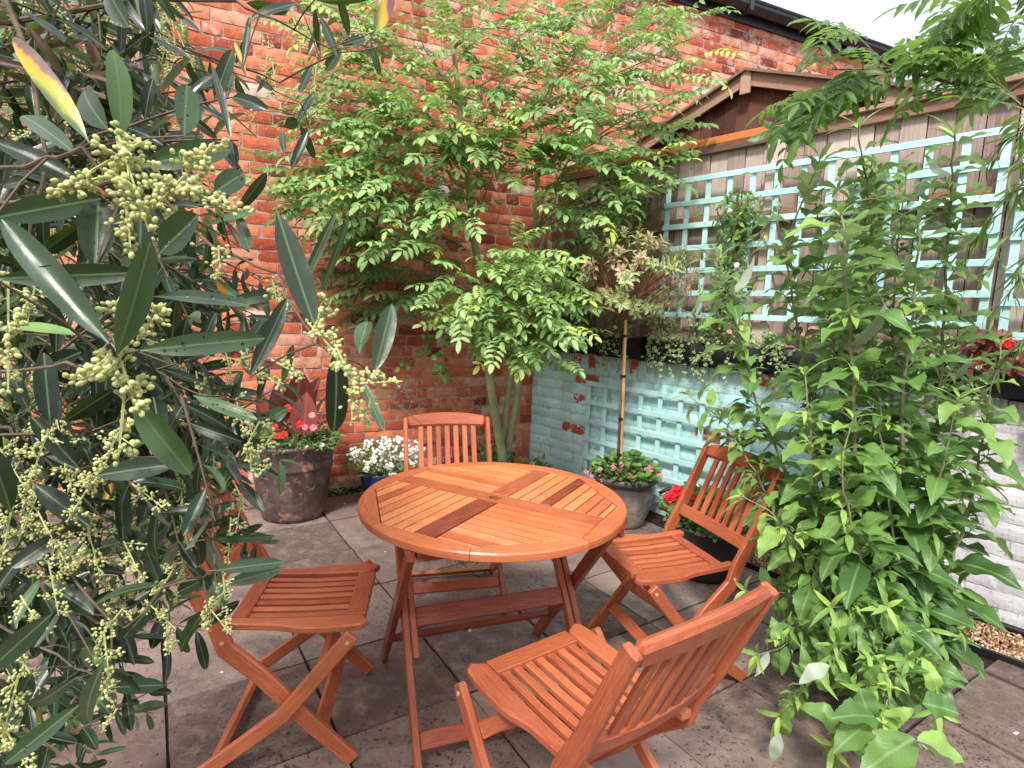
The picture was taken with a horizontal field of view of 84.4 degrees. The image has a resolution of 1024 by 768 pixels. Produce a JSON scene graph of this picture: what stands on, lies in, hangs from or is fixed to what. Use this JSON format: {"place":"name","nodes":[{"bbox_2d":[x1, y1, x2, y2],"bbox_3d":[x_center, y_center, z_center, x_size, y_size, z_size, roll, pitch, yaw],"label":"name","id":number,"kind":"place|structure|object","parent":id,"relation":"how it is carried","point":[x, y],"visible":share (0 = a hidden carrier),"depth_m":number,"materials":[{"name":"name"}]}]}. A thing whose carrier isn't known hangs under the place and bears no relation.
{"place":"outdoors","nodes":[
{"label":"outdoors","id":0,"kind":"place"},
{"bbox_2d":[0,486,1023,767],"bbox_3d":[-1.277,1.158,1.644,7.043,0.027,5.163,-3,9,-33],"label":"patio paving","id":1,"kind":"structure","parent":0,"point":[370,715],"depth_m":2.09,"materials":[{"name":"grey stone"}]},
{"bbox_2d":[0,0,419,767],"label":"olive tree","id":2,"kind":"object","parent":1,"relation":"on","point":[138,446],"visible":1,"depth_m":0.69,"materials":[{"name":"green plant"}]},
{"bbox_2d":[148,465,379,767],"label":"folding chair","id":3,"kind":"object","parent":1,"relation":"on","point":[329,603],"visible":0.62,"depth_m":1.74,"materials":[{"name":"brown wood"}]},
{"bbox_2d":[247,431,337,523],"bbox_3d":[-1.443,0.609,3.721,0.570,0.510,0.570,2,8,0],"label":"rusty pot","id":4,"kind":"object","parent":1,"relation":"on","point":[302,497],"visible":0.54,"depth_m":3.54,"materials":[{"name":"brown ceramic"}]},
{"bbox_2d":[255,367,324,445],"bbox_3d":[-1.457,0.152,3.711,0.463,0.519,0.307,2,8,0],"label":"canna plant","id":5,"kind":"object","parent":4,"relation":"on","point":[306,389],"visible":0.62,"depth_m":3.63,"materials":[{"name":"red plant"}]},
{"bbox_2d":[247,404,344,455],"bbox_3d":[-1.399,0.259,3.652,0.643,0.310,0.588,2,8,0],"label":"petunia plant","id":6,"kind":"object","parent":4,"relation":"on","point":[284,436],"visible":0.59,"depth_m":3.58,"materials":[{"name":"red plant"}]},
{"bbox_2d":[329,484,364,501],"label":"seedling plant","id":7,"kind":"object","parent":1,"relation":"on","point":[340,490],"visible":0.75,"depth_m":4.18,"materials":[{"name":"green plant"}]},
{"bbox_2d":[358,463,403,490],"bbox_3d":[-0.956,0.725,4.158,0.344,0.200,0.344,2,8,0],"label":"blue pot","id":8,"kind":"object","parent":1,"relation":"on","point":[367,480],"visible":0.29,"depth_m":4.02,"materials":[{"name":"ceramic"}]},
{"bbox_2d":[341,435,425,477],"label":"candytuft plant","id":9,"kind":"object","parent":8,"relation":"on","point":[374,467],"visible":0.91,"depth_m":3.99,"materials":[{"name":"white plant"}]},
{"bbox_2d":[403,412,506,613],"bbox_3d":[-0.290,0.610,2.760,0.504,0.849,0.625,0,8,-14],"label":"folding chair","id":10,"kind":"object","parent":1,"relation":"on","point":[438,420],"visible":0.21,"depth_m":2.93,"materials":[{"name":"brown wood"}]},
{"bbox_2d":[0,0,911,517],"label":"brick house","id":11,"kind":"structure","parent":1,"relation":"on","point":[760,34],"depth_m":4.38,"materials":[{"name":"red brick"}]},
{"bbox_2d":[395,322,453,383],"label":"wall sprig","id":12,"kind":"object","parent":11,"relation":"attached to","point":[442,372],"depth_m":3.96,"materials":[{"name":"green plant"}]},
{"bbox_2d":[208,0,745,462],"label":"ash tree","id":13,"kind":"object","parent":1,"relation":"on","point":[485,316],"visible":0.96,"depth_m":3.45,"materials":[{"name":"green plant"}]},
{"bbox_2d":[468,441,515,462],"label":"hellebore plant","id":14,"kind":"object","parent":1,"relation":"on","point":[483,450],"visible":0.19,"depth_m":4.50,"materials":[{"name":"green plant"}]},
{"bbox_2d":[424,441,479,452],"bbox_3d":[-0.489,0.484,4.355,0.494,0.086,0.018,2,8,0],"label":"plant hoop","id":15,"kind":"object","parent":14,"relation":"on","point":[443,442],"visible":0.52,"depth_m":4.35,"materials":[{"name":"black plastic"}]},
{"bbox_2d":[358,462,626,767],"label":"round table","id":16,"kind":"object","parent":1,"relation":"on","point":[495,512],"visible":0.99,"depth_m":1.88,"materials":[{"name":"brown wood"}]},
{"bbox_2d":[513,455,526,462],"bbox_3d":[0.063,0.637,4.576,0.115,0.123,0.103,2,8,0],"label":"stone","id":17,"kind":"object","parent":1,"relation":"on","point":[518,459],"visible":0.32,"depth_m":4.54,"materials":[{"name":"brown stone"}]},
{"bbox_2d":[514,454,552,467],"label":"fern plant","id":18,"kind":"object","parent":1,"relation":"on","point":[537,463],"visible":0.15,"depth_m":4.31,"materials":[{"name":"green plant"}]},
{"bbox_2d":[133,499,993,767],"bbox_3d":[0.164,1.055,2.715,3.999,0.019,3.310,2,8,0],"label":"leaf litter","id":19,"kind":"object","parent":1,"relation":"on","point":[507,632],"visible":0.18,"depth_m":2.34,"materials":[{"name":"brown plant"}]},
{"bbox_2d":[454,581,778,767],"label":"folding chair","id":20,"kind":"object","parent":1,"relation":"on","point":[697,657],"visible":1,"depth_m":1.28,"materials":[{"name":"brown wood"}]},
{"bbox_2d":[591,467,658,528],"bbox_3d":[0.748,0.761,3.781,0.448,0.347,0.448,2,8,0],"label":"grey pot","id":21,"kind":"object","parent":1,"relation":"on","point":[636,498],"visible":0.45,"depth_m":3.60,"materials":[{"name":"stone"}]},
{"bbox_2d":[619,320,626,477],"bbox_3d":[0.718,0.113,3.651,0.046,1.047,0.023,2,8,0],"label":"bamboo cane","id":22,"kind":"object","parent":21,"relation":"on","point":[623,388],"visible":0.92,"depth_m":3.63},
{"bbox_2d":[584,449,662,483],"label":"begonia plant","id":23,"kind":"object","parent":21,"relation":"on","point":[650,471],"visible":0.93,"depth_m":3.66,"materials":[{"name":"green plant"}]},
{"bbox_2d":[565,222,702,475],"bbox_3d":[0.752,-0.197,3.682,0.804,1.655,0.704,0,8,-17],"label":"standard tree","id":24,"kind":"object","parent":21,"relation":"on","point":[625,299],"visible":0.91,"depth_m":3.50,"materials":[{"name":"green plant"}]},
{"bbox_2d":[659,487,672,494],"bbox_3d":[1.061,0.672,3.566,0.273,0.067,0.024,2,8,0],"label":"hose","id":25,"kind":"object","parent":1,"relation":"on","point":[665,490],"visible":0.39,"depth_m":3.56,"materials":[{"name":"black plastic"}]},
{"bbox_2d":[586,444,785,694],"bbox_3d":[0.682,0.705,2.315,0.625,0.849,0.504,-1,8,-19],"label":"folding chair","id":26,"kind":"object","parent":1,"relation":"on","point":[669,554],"visible":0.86,"depth_m":2.30,"materials":[{"name":"brown wood"}]},
{"bbox_2d":[665,507,747,583],"bbox_3d":[1.049,0.889,3.091,0.426,0.300,0.426,2,8,0],"label":"dark pot","id":27,"kind":"object","parent":1,"relation":"on","point":[720,550],"visible":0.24,"depth_m":2.90,"materials":[{"name":"black plastic"}]},
{"bbox_2d":[658,481,745,531],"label":"geranium plant","id":28,"kind":"object","parent":27,"relation":"on","point":[668,502],"visible":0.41,"depth_m":3.04,"materials":[{"name":"red plant"}]},
{"bbox_2d":[681,511,749,542],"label":"sedum plant","id":29,"kind":"object","parent":27,"relation":"on","point":[688,525],"visible":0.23,"depth_m":2.90,"materials":[{"name":"green plant"}]},
{"bbox_2d":[529,349,1023,635],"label":"garden wall","id":30,"kind":"structure","parent":1,"relation":"on","point":[558,416],"depth_m":3.82,"materials":[{"name":"blue paint"}]},
{"bbox_2d":[551,182,572,353],"bbox_3d":[0.406,-0.923,4.573,0.075,1.350,0.095,-5,10,-42],"label":"fence post","id":31,"kind":"object","parent":30,"relation":"on","point":[560,235],"visible":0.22,"depth_m":4.50,"materials":[{"name":"brown wood"}]},
{"bbox_2d":[553,334,647,358],"bbox_3d":[0.666,-0.303,4.287,0.160,0.155,0.860,-5,10,-42],"label":"planter trough","id":32,"kind":"object","parent":30,"relation":"on","point":[635,347],"visible":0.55,"depth_m":4.07,"materials":[{"name":"black plastic"}]},
{"bbox_2d":[552,226,601,354],"bbox_3d":[0.500,-0.708,4.367,0.202,0.988,0.573,-5,10,-43],"label":"jasmine plant","id":33,"kind":"object","parent":32,"relation":"on","point":[584,314],"visible":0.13,"depth_m":4.36,"materials":[{"name":"green plant"}]},
{"bbox_2d":[571,317,594,346],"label":"trailing plant","id":34,"kind":"object","parent":32,"relation":"on","point":[583,326],"visible":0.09,"depth_m":4.31,"materials":[{"name":"green plant"}]},
{"bbox_2d":[594,324,632,376],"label":"trailing plant","id":35,"kind":"object","parent":32,"relation":"on","point":[617,335],"visible":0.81,"depth_m":4.12,"materials":[{"name":"green plant"}]},
{"bbox_2d":[606,191,664,337],"bbox_3d":[0.851,-0.827,3.968,0.168,1.048,0.414,-5,10,-42],"label":"rose plant","id":36,"kind":"object","parent":32,"relation":"on","point":[644,224],"visible":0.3,"depth_m":3.91,"materials":[{"name":"green plant"}]},
{"bbox_2d":[581,380,753,515],"bbox_3d":[1.015,0.432,3.963,0.026,0.767,1.320,-5,10,-42],"label":"trellis","id":37,"kind":"object","parent":30,"relation":"attached to","point":[679,418],"visible":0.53,"depth_m":3.95,"materials":[{"name":"paint"}]},
{"bbox_2d":[646,339,786,372],"bbox_3d":[1.277,-0.192,3.621,0.160,0.155,0.880,-5,10,-42],"label":"planter trough","id":38,"kind":"object","parent":30,"relation":"on","point":[719,357],"visible":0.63,"depth_m":3.54,"materials":[{"name":"black plastic"}]},
{"bbox_2d":[641,309,691,376],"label":"trailing plant","id":39,"kind":"object","parent":38,"relation":"on","point":[664,338],"visible":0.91,"depth_m":3.79,"materials":[{"name":"green plant"}]},
{"bbox_2d":[688,311,737,388],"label":"trailing plant","id":40,"kind":"object","parent":38,"relation":"on","point":[703,338],"visible":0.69,"depth_m":3.57,"materials":[{"name":"green plant"}]},
{"bbox_2d":[685,172,781,352],"bbox_3d":[1.326,-0.715,3.449,0.212,1.083,0.522,-5,10,-43],"label":"clematis plant","id":41,"kind":"object","parent":38,"relation":"on","point":[742,218],"visible":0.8,"depth_m":3.42,"materials":[{"name":"green plant"}]},
{"bbox_2d":[749,326,817,394],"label":"trailing plant","id":42,"kind":"object","parent":38,"relation":"on","point":[769,337],"visible":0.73,"depth_m":3.26,"materials":[{"name":"green plant"}]},
{"bbox_2d":[782,347,992,394],"bbox_3d":[1.903,-0.077,2.936,0.160,0.155,0.910,-5,10,-42],"label":"planter trough","id":43,"kind":"object","parent":30,"relation":"on","point":[796,357],"visible":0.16,"depth_m":3.04,"materials":[{"name":"black plastic"}]},
{"bbox_2d":[786,152,924,368],"bbox_3d":[1.805,-0.613,2.943,0.200,1.086,0.620,-5,11,-44],"label":"passion vine","id":44,"kind":"object","parent":43,"relation":"on","point":[898,179],"visible":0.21,"depth_m":2.91,"materials":[{"name":"green plant"}]},
{"bbox_2d":[818,336,894,403],"bbox_3d":[1.806,-0.099,2.963,0.162,0.359,0.410,-5,10,-42],"label":"trailing plant","id":45,"kind":"object","parent":43,"relation":"on","point":[858,351],"visible":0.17,"depth_m":2.94,"materials":[{"name":"green plant"}]},
{"bbox_2d":[904,333,1000,470],"bbox_3d":[2.064,0.073,2.676,0.169,0.644,0.379,-3,9,-35],"label":"trailing plant","id":46,"kind":"object","parent":43,"relation":"on","point":[949,350],"visible":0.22,"depth_m":2.65,"materials":[{"name":"green plant"}]},
{"bbox_2d":[1001,372,1023,398],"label":"planter trough","id":47,"kind":"object","parent":30,"relation":"on","point":[1011,390],"visible":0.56,"depth_m":2.50,"materials":[{"name":"black plastic"}]},
{"bbox_2d":[936,116,1023,392],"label":"willow shrub","id":48,"kind":"object","parent":47,"relation":"in","point":[986,225],"visible":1,"depth_m":1.76,"materials":[{"name":"green plant"}]},
{"bbox_2d":[955,319,1023,382],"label":"trailing plant","id":49,"kind":"object","parent":47,"relation":"on","point":[989,346],"visible":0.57,"depth_m":2.54,"materials":[{"name":"red plant"}]},
{"bbox_2d":[636,67,924,149],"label":"garden shed","id":50,"kind":"structure","parent":1,"relation":"on","point":[755,91],"depth_m":4.36,"materials":[{"name":"wood"}]},
{"bbox_2d":[548,74,1023,400],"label":"wooden fence","id":51,"kind":"object","parent":1,"relation":"on","point":[733,151],"visible":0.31,"depth_m":3.25,"materials":[{"name":"wood"}]},
{"bbox_2d":[659,125,1014,328],"bbox_3d":[1.625,-0.810,3.222,0.026,0.908,1.780,-5,10,-42],"label":"trellis","id":52,"kind":"object","parent":51,"relation":"attached to","point":[983,294],"visible":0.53,"depth_m":3.10,"materials":[{"name":"paint"}]},
{"bbox_2d":[998,156,1023,339],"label":"trellis","id":53,"kind":"object","parent":51,"relation":"attached to","point":[1015,244],"visible":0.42,"depth_m":2.54,"materials":[{"name":"paint"}]},
{"bbox_2d":[662,531,1023,668],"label":"gravel edging","id":54,"kind":"object","parent":1,"relation":"on","point":[988,654],"visible":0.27,"depth_m":2.42,"materials":[{"name":"black plastic"}]},
{"bbox_2d":[670,104,1023,707],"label":"buddleia","id":55,"kind":"object","parent":1,"relation":"on","point":[855,531],"visible":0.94,"depth_m":2.05,"materials":[{"name":"green plant"}]},
{"bbox_2d":[734,558,1007,767],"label":"buddleia","id":56,"kind":"object","parent":1,"relation":"on","point":[873,681],"visible":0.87,"depth_m":1.78,"materials":[{"name":"green plant"}]},
{"bbox_2d":[745,0,1023,184],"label":"overhanging tree","id":57,"kind":"object","parent":1,"relation":"on","point":[961,25],"visible":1,"depth_m":1.76,"materials":[{"name":"green plant"}]},
{"bbox_2d":[747,550,1023,659],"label":"gravel","id":58,"kind":"structure","parent":1,"relation":"on","point":[1011,641],"depth_m":2.56,"materials":[{"name":"beige gravel"}]},
{"bbox_2d":[770,546,1023,635],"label":"garden pipe","id":59,"kind":"object","parent":58,"relation":"on","point":[1014,629],"visible":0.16,"depth_m":2.61,"materials":[{"name":"black plastic"}]},
{"bbox_2d":[762,0,1023,90],"label":"sky","id":60,"kind":"structure","parent":0,"point":[858,15],"materials":[{"name":"white"}]},
{"bbox_2d":[949,28,1023,87],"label":"distant tree","id":61,"kind":"object","parent":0,"point":[1021,56],"visible":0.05,"depth_m":15.35,"materials":[{"name":"green plant"}]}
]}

